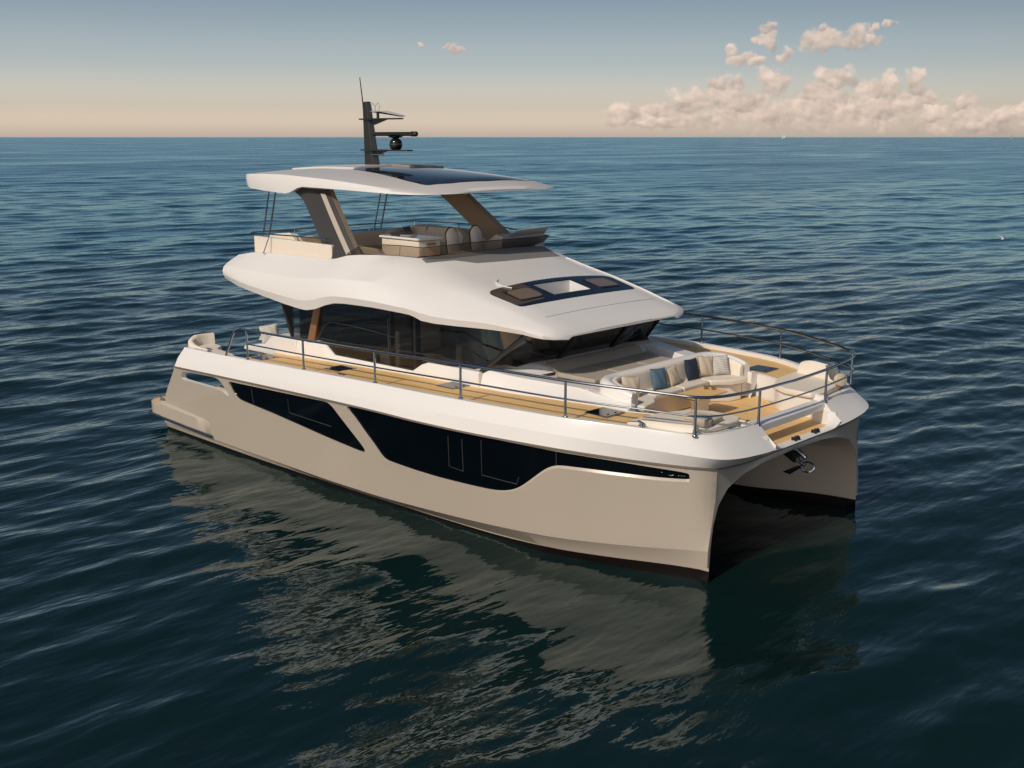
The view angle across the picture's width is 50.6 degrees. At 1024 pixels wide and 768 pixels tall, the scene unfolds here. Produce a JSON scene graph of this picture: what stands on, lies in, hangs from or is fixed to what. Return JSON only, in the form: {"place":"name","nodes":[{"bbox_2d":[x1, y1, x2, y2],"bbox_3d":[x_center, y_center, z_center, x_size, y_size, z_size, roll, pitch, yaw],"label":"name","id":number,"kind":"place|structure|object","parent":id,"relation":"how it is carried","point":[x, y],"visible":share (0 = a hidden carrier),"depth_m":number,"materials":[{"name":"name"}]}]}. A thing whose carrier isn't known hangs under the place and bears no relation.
{"place":"outdoors","nodes":[
{"label":"outdoors","id":0,"kind":"place"},
{"bbox_2d":[390,231,412,235],"bbox_3d":[-2.579,-3.537,25.390,0.444,0.080,0.348,12,18,43],"label":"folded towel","id":1,"kind":"object","parent":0,"point":[398,233],"visible":0.93,"depth_m":25.30,"materials":[{"name":"fabric"}]},
{"bbox_2d":[403,226,410,230],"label":"pillow","id":2,"kind":"object","parent":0,"point":[407,228],"visible":0.37,"depth_m":29.17,"materials":[{"name":"fabric"}]},
{"bbox_2d":[400,234,416,236],"bbox_3d":[-2.395,-3.445,25.078,0.300,0.040,0.260,8,15,32],"label":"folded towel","id":3,"kind":"object","parent":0,"point":[408,235],"visible":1,"depth_m":25.02,"materials":[{"name":"white fabric"}]},
{"bbox_2d":[0,137,1023,767],"bbox_3d":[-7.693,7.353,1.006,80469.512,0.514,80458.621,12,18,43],"label":"sea water","id":4,"kind":"structure","parent":0,"point":[172,599],"depth_m":21.12,"materials":[{"name":"blue liquid"}]},
{"bbox_2d":[148,77,868,582],"bbox_3d":[-0.719,-2.208,24.888,17.024,9.632,8.554,12,18,43],"label":"power catamaran","id":5,"kind":"object","parent":4,"relation":"on","point":[474,373],"visible":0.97,"depth_m":22.04,"materials":[{"name":"paint"}]},
{"bbox_2d":[259,323,277,343],"bbox_3d":[-6.003,-1.248,26.779,0.440,0.440,0.153,-12,4,-12],"label":"pillow","id":6,"kind":"object","parent":5,"relation":"on","point":[272,328],"visible":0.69,"depth_m":26.72,"materials":[{"name":"fabric"}]},
{"bbox_2d":[621,376,639,396],"bbox_3d":[2.248,0.063,20.494,0.420,0.420,0.162,3,-7,-26],"label":"pillow","id":7,"kind":"object","parent":5,"relation":"on","point":[633,382],"visible":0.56,"depth_m":20.45,"materials":[{"name":"beige fabric"}]},
{"bbox_2d":[650,367,667,389],"bbox_3d":[2.875,-0.103,21.176,0.430,0.430,0.171,-6,-5,-39],"label":"pillow","id":8,"kind":"object","parent":5,"relation":"on","point":[658,379],"visible":1,"depth_m":21.09,"materials":[{"name":"blue fabric"}]},
{"bbox_2d":[665,364,679,386],"bbox_3d":[3.195,-0.163,21.529,0.151,0.380,0.380,-12,9,40],"label":"pillow","id":9,"kind":"object","parent":5,"relation":"on","point":[673,378],"visible":1,"depth_m":21.43,"materials":[{"name":"beige fabric"}]},
{"bbox_2d":[684,358,699,379],"bbox_3d":[3.655,-0.304,22.012,0.420,0.430,0.161,-11,1,-44],"label":"pillow","id":10,"kind":"object","parent":5,"relation":"on","point":[691,369],"visible":1,"depth_m":21.91,"materials":[{"name":"blue fabric"}]},
{"bbox_2d":[673,386,726,410],"bbox_3d":[3.664,0.391,21.102,0.580,0.450,1.080,12,18,43],"label":"coffee table","id":11,"kind":"object","parent":5,"relation":"on","point":[702,404],"visible":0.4,"depth_m":21.02,"materials":[{"name":"brown wood"}]},
{"bbox_2d":[692,414,712,427],"bbox_3d":[3.239,0.632,18.402,0.340,0.160,0.340,21,23,40],"label":"bolster","id":12,"kind":"object","parent":5,"relation":"on","point":[704,422],"visible":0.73,"depth_m":18.27,"materials":[{"name":"beige fabric"}]},
{"bbox_2d":[698,356,712,375],"bbox_3d":[3.992,-0.368,22.291,0.400,0.420,0.152,-1,-1,-31],"label":"pillow","id":13,"kind":"object","parent":5,"relation":"on","point":[705,366],"visible":1,"depth_m":22.22,"materials":[{"name":"beige fabric"}]},
{"bbox_2d":[713,354,729,375],"bbox_3d":[4.302,-0.390,22.434,0.420,0.420,0.163,-6,-3,-14],"label":"pillow","id":14,"kind":"object","parent":5,"relation":"on","point":[720,365],"visible":1,"depth_m":22.38,"materials":[{"name":"fabric"}]},
{"bbox_2d":[783,448,814,473],"bbox_3d":[5.237,1.404,19.846,0.672,0.552,0.321,6,14,24],"label":"anchor","id":15,"kind":"object","parent":5,"relation":"hanging from","point":[793,456],"visible":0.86,"depth_m":19.74,"materials":[{"name":"silver metal"}]},
{"bbox_2d":[825,363,839,381],"bbox_3d":[6.448,-0.201,21.650,0.163,0.440,0.440,-23,-3,-9],"label":"pillow","id":16,"kind":"object","parent":5,"relation":"on","point":[833,372],"visible":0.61,"depth_m":21.55,"materials":[{"name":"fabric"}]},
{"bbox_2d":[834,373,846,386],"bbox_3d":[6.474,-0.079,21.337,0.260,0.260,0.120,-31,9,-18],"label":"bolster","id":17,"kind":"object","parent":5,"relation":"on","point":[843,382],"visible":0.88,"depth_m":21.28,"materials":[{"name":"beige fabric"}]},
{"bbox_2d":[0,0,1023,136],"label":"sky","id":18,"kind":"structure","parent":0,"point":[69,68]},
{"bbox_2d":[683,411,722,423],"bbox_3d":[3.305,0.578,18.754,0.620,0.100,0.340,10,16,36],"label":"seat pad","id":19,"kind":"object","parent":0,"point":[717,419],"visible":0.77,"depth_m":18.75,"materials":[{"name":"beige fabric"}]}
]}

